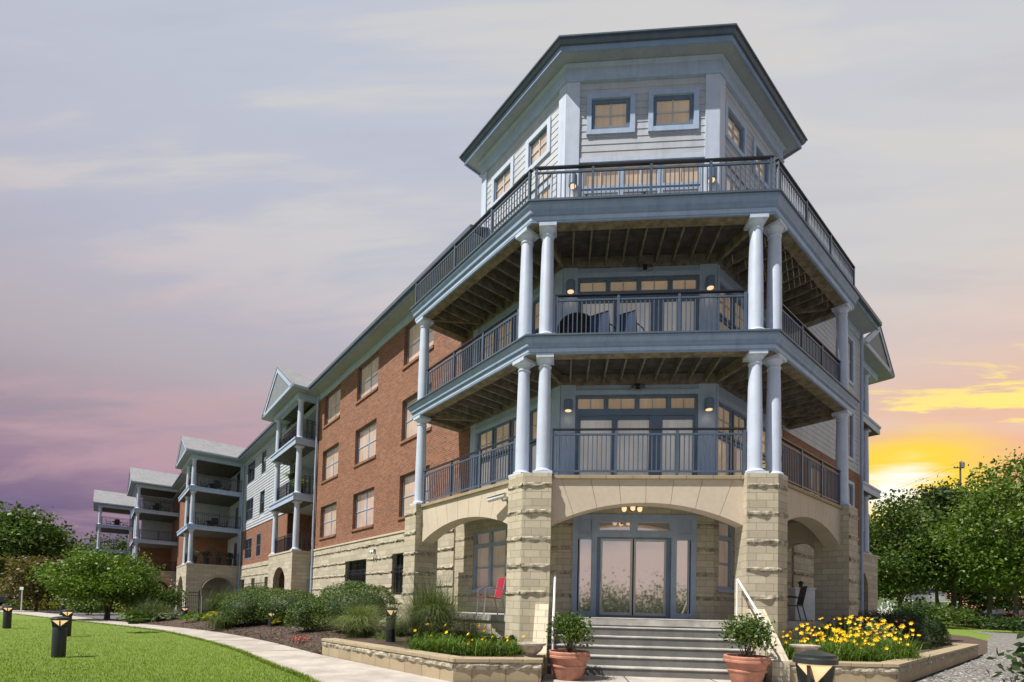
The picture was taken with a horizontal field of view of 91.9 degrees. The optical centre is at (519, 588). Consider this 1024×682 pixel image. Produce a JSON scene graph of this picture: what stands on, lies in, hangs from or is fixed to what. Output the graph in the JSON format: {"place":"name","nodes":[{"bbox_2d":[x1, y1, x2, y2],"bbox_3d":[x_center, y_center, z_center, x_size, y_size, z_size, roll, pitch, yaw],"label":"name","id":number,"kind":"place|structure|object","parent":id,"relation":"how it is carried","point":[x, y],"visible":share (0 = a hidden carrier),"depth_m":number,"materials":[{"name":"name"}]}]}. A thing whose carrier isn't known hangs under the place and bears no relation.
{"place":"outdoors","nodes":[
{"label":"outdoors","id":0,"kind":"place"},
{"bbox_2d":[0,612,324,681],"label":"lawn","id":1,"kind":"structure","parent":0,"point":[20,618],"depth_m":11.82,"materials":[{"name":"green plant"}]},
{"bbox_2d":[2,606,13,627],"bbox_3d":[-20.462,1.139,19.768,0.336,0.906,0.336,1,-2,5],"label":"bollard light","id":2,"kind":"object","parent":1,"relation":"on","point":[7,618],"visible":0.98,"depth_m":19.68,"materials":[{"name":"brown metal"}]},
{"bbox_2d":[50,616,69,656],"bbox_3d":[-10.303,1.075,11.078,0.336,0.906,0.336,1,-2,5],"label":"bollard light","id":3,"kind":"object","parent":1,"relation":"on","point":[59,641],"visible":0.99,"depth_m":11.00,"materials":[{"name":"brown metal"}]},
{"bbox_2d":[0,610,766,681],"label":"path","id":4,"kind":"structure","parent":0,"point":[324,668],"depth_m":10.65,"materials":[{"name":"concrete"}]},
{"bbox_2d":[547,649,590,680],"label":"terracotta pot","id":5,"kind":"object","parent":4,"relation":"on","point":[565,666],"visible":0.97,"depth_m":9.15,"materials":[{"name":"ceramic"}]},
{"bbox_2d":[545,612,594,652],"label":"potted shrub","id":6,"kind":"object","parent":5,"relation":"on","point":[570,628],"visible":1,"depth_m":9.32,"materials":[{"name":"green plant"}]},
{"bbox_2d":[533,604,789,681],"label":"front steps","id":7,"kind":"structure","parent":4,"relation":"on","point":[679,650],"depth_m":10.39,"materials":[{"name":"concrete"}]},
{"bbox_2d":[736,579,769,654],"bbox_3d":[4.767,0.795,10.190,0.048,2.094,1.728,1,-2,5],"label":"stair handrail","id":8,"kind":"object","parent":7,"relation":"on","point":[749,599],"visible":0.52,"depth_m":10.46,"materials":[{"name":"white metal"}]},
{"bbox_2d":[723,654,770,681],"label":"terracotta pot","id":9,"kind":"object","parent":4,"relation":"on","point":[752,668],"visible":0.99,"depth_m":9.05,"materials":[{"name":"ceramic"}]},
{"bbox_2d":[718,612,777,656],"bbox_3d":[4.277,0.889,9.279,0.889,0.889,0.887,1,-2,5],"label":"potted shrub","id":10,"kind":"object","parent":9,"relation":"on","point":[752,629],"visible":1,"depth_m":9.22,"materials":[{"name":"green plant"}]},
{"bbox_2d":[792,650,838,681],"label":"bollard light","id":11,"kind":"object","parent":4,"relation":"on","point":[814,666],"visible":1,"depth_m":3.87,"materials":[{"name":"black metal"}]},
{"bbox_2d":[354,568,500,643],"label":"ornamental grass","id":12,"kind":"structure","parent":0,"point":[434,611],"depth_m":12.29,"materials":[{"name":"green plant"}]},
{"bbox_2d":[0,608,983,681],"bbox_3d":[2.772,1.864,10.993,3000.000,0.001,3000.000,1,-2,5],"label":"ground","id":13,"kind":"structure","parent":0,"point":[99,616],"depth_m":33.55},
{"bbox_2d":[0,552,71,611],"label":"weeping tree","id":14,"kind":"object","parent":13,"relation":"on","point":[29,586],"visible":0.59,"depth_m":38.93,"materials":[{"name":"green plant"}]},
{"bbox_2d":[0,501,83,608],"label":"broadleaf tree","id":15,"kind":"object","parent":13,"relation":"on","point":[29,534],"visible":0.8,"depth_m":45.36,"materials":[{"name":"green plant"}]},
{"bbox_2d":[67,601,111,614],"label":"mounded shrub","id":16,"kind":"object","parent":13,"relation":"on","point":[95,608],"visible":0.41,"depth_m":35.40,"materials":[{"name":"green plant"}]},
{"bbox_2d":[14,544,175,619],"bbox_3d":[-24.024,-0.307,28.963,6.170,4.486,6.977,1,-2,5],"label":"spreading tree","id":17,"kind":"object","parent":13,"relation":"on","point":[106,580],"visible":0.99,"depth_m":27.82,"materials":[{"name":"green plant"}]},
{"bbox_2d":[65,531,139,565],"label":"broadleaf tree","id":18,"kind":"object","parent":13,"relation":"on","point":[91,539],"visible":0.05,"depth_m":92.54,"materials":[{"name":"green plant"}]},
{"bbox_2d":[139,578,187,609],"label":"flowering shrub","id":19,"kind":"object","parent":13,"relation":"on","point":[171,593],"visible":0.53,"depth_m":32.97,"materials":[{"name":"green plant"}]},
{"bbox_2d":[119,613,410,654],"bbox_3d":[-10.669,1.633,22.586,23.457,0.578,7.821,0,-3,41],"label":"mulch bed","id":20,"kind":"object","parent":13,"relation":"on","point":[261,628],"visible":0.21,"depth_m":18.19,"materials":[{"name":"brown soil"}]},
{"bbox_2d":[113,611,154,623],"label":"hosta","id":21,"kind":"object","parent":20,"relation":"on","point":[132,616],"visible":1,"depth_m":19.11,"materials":[{"name":"green plant"}]},
{"bbox_2d":[123,597,166,621],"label":"ornamental grass","id":22,"kind":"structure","parent":20,"relation":"on","point":[143,608],"depth_m":25.66,"materials":[{"name":"green plant"}]},
{"bbox_2d":[140,599,180,620],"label":"ornamental grass","id":23,"kind":"object","parent":20,"relation":"on","point":[161,609],"depth_m":25.68,"materials":[{"name":"green plant"}]},
{"bbox_2d":[185,585,235,611],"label":"ornamental grass","id":24,"kind":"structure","parent":20,"relation":"on","point":[214,606],"depth_m":26.01,"materials":[{"name":"green plant"}]},
{"bbox_2d":[200,605,244,628],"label":"ornamental grass","id":25,"kind":"object","parent":20,"relation":"on","point":[217,622],"depth_m":20.83,"materials":[{"name":"green plant"}]},
{"bbox_2d":[216,591,267,624],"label":"boxwood shrub","id":26,"kind":"object","parent":20,"relation":"on","point":[239,608],"visible":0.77,"depth_m":20.73,"materials":[{"name":"green plant"}]},
{"bbox_2d":[229,585,281,621],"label":"boxwood shrub","id":27,"kind":"object","parent":20,"relation":"on","point":[253,588],"visible":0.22,"depth_m":22.63,"materials":[{"name":"green plant"}]},
{"bbox_2d":[253,588,317,621],"bbox_3d":[-10.104,0.773,21.495,2.756,1.616,4.022,3,-3,-43],"label":"boxwood shrub","id":28,"kind":"object","parent":20,"relation":"on","point":[276,605],"visible":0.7,"depth_m":20.41,"materials":[{"name":"green plant"}]},
{"bbox_2d":[283,599,332,630],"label":"boxwood shrub","id":29,"kind":"object","parent":20,"relation":"on","point":[300,616],"visible":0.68,"depth_m":17.32,"materials":[{"name":"green plant"}]},
{"bbox_2d":[309,593,398,637],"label":"ornamental grass","id":30,"kind":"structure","parent":20,"relation":"on","point":[354,628],"depth_m":14.21,"materials":[{"name":"green plant"}]},
{"bbox_2d":[309,579,401,628],"bbox_3d":[-5.633,0.617,16.975,2.711,1.823,3.534,3,-2,-36],"label":"boxwood shrub","id":31,"kind":"object","parent":20,"relation":"on","point":[336,602],"visible":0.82,"depth_m":16.22,"materials":[{"name":"green plant"}]},
{"bbox_2d":[322,638,544,681],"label":"planter wall","id":32,"kind":"structure","parent":13,"relation":"on","point":[449,668],"depth_m":9.07,"materials":[{"name":"stone"}]},
{"bbox_2d":[344,636,526,656],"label":"planter soil","id":33,"kind":"structure","parent":32,"relation":"in","point":[397,643],"depth_m":12.45,"materials":[{"name":"brown soil"}]},
{"bbox_2d":[385,607,397,641],"bbox_3d":[-3.338,0.930,12.830,0.336,0.906,0.336,1,-2,5],"label":"bollard light","id":34,"kind":"object","parent":33,"relation":"on","point":[391,635],"visible":0.87,"depth_m":12.73,"materials":[{"name":"brown metal"}]},
{"bbox_2d":[414,635,454,653],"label":"daylily","id":35,"kind":"object","parent":33,"relation":"on","point":[434,647],"visible":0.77,"depth_m":10.19,"materials":[{"name":"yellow plant"}]},
{"bbox_2d":[432,630,472,654],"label":"daylily","id":36,"kind":"object","parent":33,"relation":"on","point":[450,649],"visible":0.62,"depth_m":9.99,"materials":[{"name":"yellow plant"}]},
{"bbox_2d":[461,632,498,656],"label":"daylily","id":37,"kind":"object","parent":33,"relation":"on","point":[482,652],"visible":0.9,"depth_m":9.80,"materials":[{"name":"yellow plant"}]},
{"bbox_2d":[477,636,519,656],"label":"daylily","id":38,"kind":"object","parent":33,"relation":"on","point":[499,653],"visible":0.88,"depth_m":9.92,"materials":[{"name":"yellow plant"}]},
{"bbox_2d":[517,642,545,656],"bbox_3d":[0.227,1.181,9.365,0.550,0.310,0.550,1,-2,5],"label":"stone urn","id":39,"kind":"object","parent":32,"relation":"on","point":[531,649],"visible":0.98,"depth_m":9.22,"materials":[{"name":"beige stone"}]},
{"bbox_2d":[93,23,894,668],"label":"apartment building","id":40,"kind":"structure","parent":13,"relation":"on","point":[421,417],"depth_m":13.38,"materials":[{"name":"paint"}]},
{"bbox_2d":[318,503,336,539],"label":"window","id":41,"kind":"structure","parent":40,"relation":"in","point":[329,512],"depth_m":26.96,"materials":[{"name":"glass"}]},
{"bbox_2d":[320,444,338,483],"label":"window","id":42,"kind":"structure","parent":40,"relation":"in","point":[331,459],"depth_m":27.06,"materials":[{"name":"glass"}]},
{"bbox_2d":[323,387,340,428],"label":"window","id":43,"kind":"structure","parent":40,"relation":"in","point":[333,406],"depth_m":27.17,"materials":[{"name":"glass"}]},
{"bbox_2d":[347,560,365,589],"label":"window","id":44,"kind":"structure","parent":40,"relation":"in","point":[357,569],"depth_m":23.65,"materials":[{"name":"black glass"}]},
{"bbox_2d":[351,488,373,531],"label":"window","id":45,"kind":"structure","parent":40,"relation":"in","point":[365,500],"depth_m":23.40,"materials":[{"name":"glass"}]},
{"bbox_2d":[353,420,376,467],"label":"window","id":46,"kind":"structure","parent":40,"relation":"in","point":[367,436],"depth_m":23.49,"materials":[{"name":"glass"}]},
{"bbox_2d":[355,354,378,404],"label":"window","id":47,"kind":"structure","parent":40,"relation":"in","point":[369,373],"depth_m":23.60,"materials":[{"name":"glass"}]},
{"bbox_2d":[393,554,403,594],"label":"window","id":48,"kind":"structure","parent":40,"relation":"in","point":[400,558],"depth_m":20.31,"materials":[{"name":"black glass"}]},
{"bbox_2d":[397,467,429,519],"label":"window","id":49,"kind":"structure","parent":40,"relation":"in","point":[409,480],"depth_m":20.09,"materials":[{"name":"glass"}]},
{"bbox_2d":[399,387,431,444],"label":"window","id":50,"kind":"structure","parent":40,"relation":"in","point":[411,426],"depth_m":20.21,"materials":[{"name":"glass"}]},
{"bbox_2d":[402,323,433,370],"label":"window","id":51,"kind":"structure","parent":40,"relation":"in","point":[413,347],"depth_m":20.23,"materials":[{"name":"glass"}]},
{"bbox_2d":[478,427,494,460],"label":"window","id":52,"kind":"structure","parent":40,"relation":"in","point":[486,438],"depth_m":15.91,"materials":[{"name":"beige glass"}]},
{"bbox_2d":[469,527,505,591],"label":"window","id":53,"kind":"structure","parent":40,"relation":"in","point":[489,545],"depth_m":15.51,"materials":[{"name":"beige glass"}]},
{"bbox_2d":[476,577,505,614],"bbox_3d":[-0.704,0.179,12.226,0.590,0.936,0.590,2,-2,-23],"label":"patio chair","id":54,"kind":"object","parent":40,"relation":"on","point":[499,588],"visible":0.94,"depth_m":12.26,"materials":[{"name":"metal"}]},
{"bbox_2d":[493,451,509,483],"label":"window","id":55,"kind":"structure","parent":40,"relation":"in","point":[509,451],"depth_m":15.28,"materials":[{"name":"grey glass"}]},
{"bbox_2d":[494,420,511,455],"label":"window","id":56,"kind":"structure","parent":40,"relation":"in","point":[502,431],"depth_m":15.27,"materials":[{"name":"beige glass"}]},
{"bbox_2d":[491,155,514,206],"bbox_3d":[-0.547,-12.829,15.671,0.827,1.030,0.827,1,-2,5],"label":"window","id":57,"kind":"structure","parent":40,"relation":"in","point":[500,185],"depth_m":15.72,"materials":[{"name":"paint"}]},
{"bbox_2d":[496,318,513,351],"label":"window","id":58,"kind":"structure","parent":40,"relation":"in","point":[512,318],"depth_m":15.38,"materials":[{"name":"beige glass"}]},
{"bbox_2d":[530,408,537,443],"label":"window","id":59,"kind":"structure","parent":40,"relation":"in","point":[533,414],"depth_m":14.20,"materials":[{"name":"beige glass"}]},
{"bbox_2d":[532,298,539,333],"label":"window","id":60,"kind":"structure","parent":40,"relation":"in","point":[536,304],"depth_m":14.32,"materials":[{"name":"beige glass"}]},
{"bbox_2d":[525,116,551,173],"bbox_3d":[0.533,-12.848,14.403,0.792,1.030,0.792,1,-2,5],"label":"window","id":61,"kind":"structure","parent":40,"relation":"in","point":[535,152],"depth_m":14.43,"materials":[{"name":"paint"}]},
{"bbox_2d":[557,312,589,332],"bbox_3d":[1.439,-6.348,12.354,0.734,1.080,0.768,3,-3,-43],"label":"round chair","id":62,"kind":"object","parent":40,"relation":"on","point":[575,328],"visible":0.25,"depth_m":12.44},
{"bbox_2d":[581,162,620,190],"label":"window","id":63,"kind":"structure","parent":40,"relation":"in","point":[612,172],"depth_m":13.47,"materials":[{"name":"beige glass"}]},
{"bbox_2d":[589,310,615,331],"bbox_3d":[2.086,-6.258,12.334,0.590,0.936,0.590,0,-2,35],"label":"patio chair","id":64,"kind":"object","parent":40,"relation":"on","point":[601,322],"visible":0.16,"depth_m":12.12,"materials":[{"name":"blue metal"}]},
{"bbox_2d":[586,91,635,135],"bbox_3d":[2.476,-12.890,13.479,1.300,1.140,0.140,1,-2,5],"label":"window","id":65,"kind":"structure","parent":40,"relation":"in","point":[610,113],"depth_m":13.47,"materials":[{"name":"paint"}]},
{"bbox_2d":[616,310,643,331],"bbox_3d":[2.733,-6.244,12.282,0.590,0.936,0.590,0,-2,35],"label":"patio chair","id":66,"kind":"object","parent":40,"relation":"on","point":[628,322],"visible":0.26,"depth_m":12.06,"materials":[{"name":"blue metal"}]},
{"bbox_2d":[571,514,696,618],"bbox_3d":[2.987,-0.592,13.029,3.200,2.700,0.170,1,-2,5],"label":"entrance door","id":67,"kind":"structure","parent":40,"relation":"in","point":[665,546],"depth_m":13.03,"materials":[{"name":"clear glass"}]},
{"bbox_2d":[574,394,697,474],"bbox_3d":[3.065,-3.864,13.149,3.200,2.550,0.160,1,-2,5],"label":"balcony door","id":68,"kind":"structure","parent":40,"relation":"in","point":[626,410],"depth_m":13.16,"materials":[{"name":"glass"}]},
{"bbox_2d":[578,275,699,331],"bbox_3d":[3.140,-7.061,13.261,3.200,2.550,0.160,1,-2,5],"label":"balcony door","id":69,"kind":"structure","parent":40,"relation":"in","point":[669,282],"depth_m":13.26,"materials":[{"name":"beige glass"}]},
{"bbox_2d":[620,160,660,188],"bbox_3d":[3.262,-11.183,13.393,1.050,0.700,0.080,1,-2,5],"label":"window","id":70,"kind":"structure","parent":40,"relation":"in","point":[654,170],"depth_m":13.39,"materials":[{"name":"beige glass"}]},
{"bbox_2d":[648,87,698,132],"bbox_3d":[4.135,-12.855,13.345,1.330,1.140,0.140,1,-2,5],"label":"window","id":71,"kind":"structure","parent":40,"relation":"in","point":[668,109],"depth_m":13.33,"materials":[{"name":"paint"}]},
{"bbox_2d":[660,158,700,187],"bbox_3d":[4.308,-11.161,13.309,1.050,0.700,0.080,1,-2,5],"label":"window","id":72,"kind":"structure","parent":40,"relation":"in","point":[676,169],"depth_m":13.30,"materials":[{"name":"beige glass"}]},
{"bbox_2d":[718,403,731,439],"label":"window","id":73,"kind":"structure","parent":40,"relation":"in","point":[725,413],"depth_m":13.42,"materials":[{"name":"beige glass"}]},
{"bbox_2d":[718,435,731,474],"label":"window","id":74,"kind":"structure","parent":40,"relation":"in","point":[719,437],"depth_m":13.39,"materials":[{"name":"beige glass"}]},
{"bbox_2d":[716,521,734,592],"bbox_3d":[5.518,-0.856,13.239,0.813,1.940,0.813,1,-2,5],"label":"window","id":75,"kind":"structure","parent":40,"relation":"in","point":[725,539],"depth_m":13.43,"materials":[{"name":"beige glass"}]},
{"bbox_2d":[720,285,731,325],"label":"window","id":76,"kind":"structure","parent":40,"relation":"in","point":[721,288],"depth_m":13.53,"materials":[{"name":"beige glass"}]},
{"bbox_2d":[725,98,746,161],"bbox_3d":[6.019,-12.740,13.797,0.905,1.030,0.905,1,-2,5],"label":"window","id":77,"kind":"structure","parent":40,"relation":"in","point":[737,137],"depth_m":13.85,"materials":[{"name":"paint"}]},
{"bbox_2d":[732,411,746,446],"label":"window","id":78,"kind":"structure","parent":40,"relation":"in","point":[738,420],"depth_m":13.91,"materials":[{"name":"beige glass"}]},
{"bbox_2d":[732,442,746,474],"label":"window","id":79,"kind":"structure","parent":40,"relation":"in","point":[733,443],"depth_m":13.87,"materials":[{"name":"beige glass"}]},
{"bbox_2d":[733,298,747,328],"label":"window","id":80,"kind":"structure","parent":40,"relation":"in","point":[734,299],"depth_m":13.98,"materials":[{"name":"beige glass"}]},
{"bbox_2d":[752,137,768,188],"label":"window","id":81,"kind":"structure","parent":40,"relation":"in","point":[755,144],"depth_m":14.83,"materials":[{"name":"paint"}]},
{"bbox_2d":[787,581,816,620],"bbox_3d":[8.201,0.357,14.409,0.600,1.145,0.500,1,-2,5],"label":"storage cabinet","id":82,"kind":"object","parent":40,"relation":"on","point":[808,605],"visible":0.92,"depth_m":14.19,"materials":[{"name":"white plastic"}]},
{"bbox_2d":[847,415,853,461],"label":"window","id":83,"kind":"structure","parent":40,"relation":"in","point":[850,423],"depth_m":20.05,"materials":[{"name":"glass"}]},
{"bbox_2d":[848,333,853,386],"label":"window","id":84,"kind":"structure","parent":40,"relation":"in","point":[850,340],"depth_m":20.16,"materials":[{"name":"paint"}]},
{"bbox_2d":[789,642,978,681],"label":"planter wall","id":85,"kind":"structure","parent":13,"relation":"on","point":[902,670],"depth_m":9.88,"materials":[{"name":"stone"}]},
{"bbox_2d":[909,645,955,653],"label":"planter soil","id":86,"kind":"structure","parent":85,"relation":"in","point":[932,649],"depth_m":15.18,"materials":[{"name":"brown soil"}]},
{"bbox_2d":[810,627,874,661],"bbox_3d":[6.403,1.163,10.389,1.772,0.734,1.399,0,-2,24],"label":"daylily","id":87,"kind":"object","parent":86,"relation":"on","point":[837,645],"visible":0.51,"depth_m":10.16,"materials":[{"name":"yellow plant"}]},
{"bbox_2d":[824,628,879,661],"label":"daylily","id":88,"kind":"object","parent":86,"relation":"on","point":[848,652],"visible":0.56,"depth_m":10.25,"materials":[{"name":"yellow plant"}]},
{"bbox_2d":[822,611,904,642],"bbox_3d":[8.938,1.100,12.997,2.332,1.174,1.716,1,-2,5],"label":"daylily","id":89,"kind":"object","parent":86,"relation":"on","point":[845,626],"visible":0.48,"depth_m":12.75,"materials":[{"name":"yellow plant"}]},
{"bbox_2d":[857,637,895,661],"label":"daylily","id":90,"kind":"object","parent":86,"relation":"on","point":[877,656],"visible":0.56,"depth_m":10.40,"materials":[{"name":"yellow plant"}]},
{"bbox_2d":[830,618,936,660],"bbox_3d":[7.689,1.118,10.740,2.553,0.909,1.708,1,-2,5],"label":"daylily","id":91,"kind":"object","parent":86,"relation":"on","point":[860,625],"visible":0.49,"depth_m":10.81,"materials":[{"name":"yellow plant"}]},
{"bbox_2d":[857,620,928,662],"bbox_3d":[7.994,1.133,10.874,1.633,0.902,1.884,1,-2,5],"label":"daylily","id":92,"kind":"object","parent":86,"relation":"on","point":[897,649],"visible":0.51,"depth_m":10.72,"materials":[{"name":"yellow plant"}]},
{"bbox_2d":[866,610,944,649],"bbox_3d":[11.951,1.462,15.475,2.173,1.610,1.879,1,-2,5],"label":"hedge shrub","id":93,"kind":"object","parent":86,"relation":"on","point":[922,630],"visible":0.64,"depth_m":14.97,"materials":[{"name":"green plant"}]},
{"bbox_2d":[919,618,951,645],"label":"hedge shrub","id":94,"kind":"object","parent":86,"relation":"on","point":[943,631],"visible":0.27,"depth_m":17.08,"materials":[{"name":"green plant"}]},
{"bbox_2d":[0,0,1023,609],"label":"sky","id":95,"kind":"structure","parent":0,"point":[200,199],"materials":[{"name":"purple"}]},
{"bbox_2d":[898,618,1023,654],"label":"lawn","id":96,"kind":"structure","parent":0,"point":[958,629],"depth_m":46.91,"materials":[{"name":"green plant"}]},
{"bbox_2d":[880,600,941,620],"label":"understorey shrub","id":97,"kind":"object","parent":96,"relation":"on","point":[918,608],"visible":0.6,"depth_m":51.21,"materials":[{"name":"green plant"}]},
{"bbox_2d":[878,587,958,613],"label":"white house","id":98,"kind":"structure","parent":96,"relation":"on","point":[882,604],"depth_m":88.65,"materials":[{"name":"paint"}]},
{"bbox_2d":[869,488,977,618],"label":"broadleaf tree","id":99,"kind":"object","parent":96,"relation":"on","point":[896,573],"visible":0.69,"depth_m":57.98,"materials":[{"name":"green plant"}]},
{"bbox_2d":[870,474,1003,606],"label":"broadleaf tree","id":100,"kind":"object","parent":96,"relation":"on","point":[943,497],"visible":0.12,"depth_m":72.13,"materials":[{"name":"green plant"}]},
{"bbox_2d":[894,511,1013,607],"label":"broadleaf tree","id":101,"kind":"object","parent":96,"relation":"on","point":[953,596],"visible":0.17,"depth_m":56.81,"materials":[{"name":"green plant"}]},
{"bbox_2d":[925,604,983,627],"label":"understorey shrub","id":102,"kind":"object","parent":96,"relation":"on","point":[952,615],"visible":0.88,"depth_m":49.00,"materials":[{"name":"green plant"}]},
{"bbox_2d":[944,634,987,655],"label":"planter wall","id":103,"kind":"structure","parent":96,"relation":"on","point":[969,640],"depth_m":26.77,"materials":[{"name":"beige stone"}]},
{"bbox_2d":[914,447,1023,630],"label":"broadleaf tree","id":104,"kind":"object","parent":96,"relation":"on","point":[1006,567],"visible":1,"depth_m":48.34,"materials":[{"name":"green plant"}]},
{"bbox_2d":[940,479,1023,616],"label":"broadleaf tree","id":105,"kind":"object","parent":96,"relation":"on","point":[989,598],"visible":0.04,"depth_m":68.02,"materials":[{"name":"green plant"}]},
{"bbox_2d":[945,591,1023,612],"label":"hedgerow","id":106,"kind":"object","parent":96,"relation":"on","point":[979,607],"visible":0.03,"depth_m":102.59,"materials":[{"name":"green plant"}]},
{"bbox_2d":[966,516,1023,617],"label":"broadleaf tree","id":107,"kind":"object","parent":96,"relation":"on","point":[997,601],"visible":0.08,"depth_m":90.06,"materials":[{"name":"green plant"}]},
{"bbox_2d":[974,615,1023,632],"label":"understorey shrub","id":108,"kind":"object","parent":96,"relation":"on","point":[1003,622],"visible":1,"depth_m":43.82,"materials":[{"name":"green plant"}]},
{"bbox_2d":[917,631,1023,681],"bbox_3d":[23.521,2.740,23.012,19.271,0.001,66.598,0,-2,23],"label":"gravel","id":109,"kind":"structure","parent":0,"point":[1004,639],"depth_m":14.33,"materials":[{"name":"grey gravel"}]},
{"bbox_2d":[985,632,1023,681],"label":"garden sapling","id":110,"kind":"object","parent":109,"relation":"on","point":[1016,664],"visible":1,"depth_m":5.25,"materials":[{"name":"green plant"}]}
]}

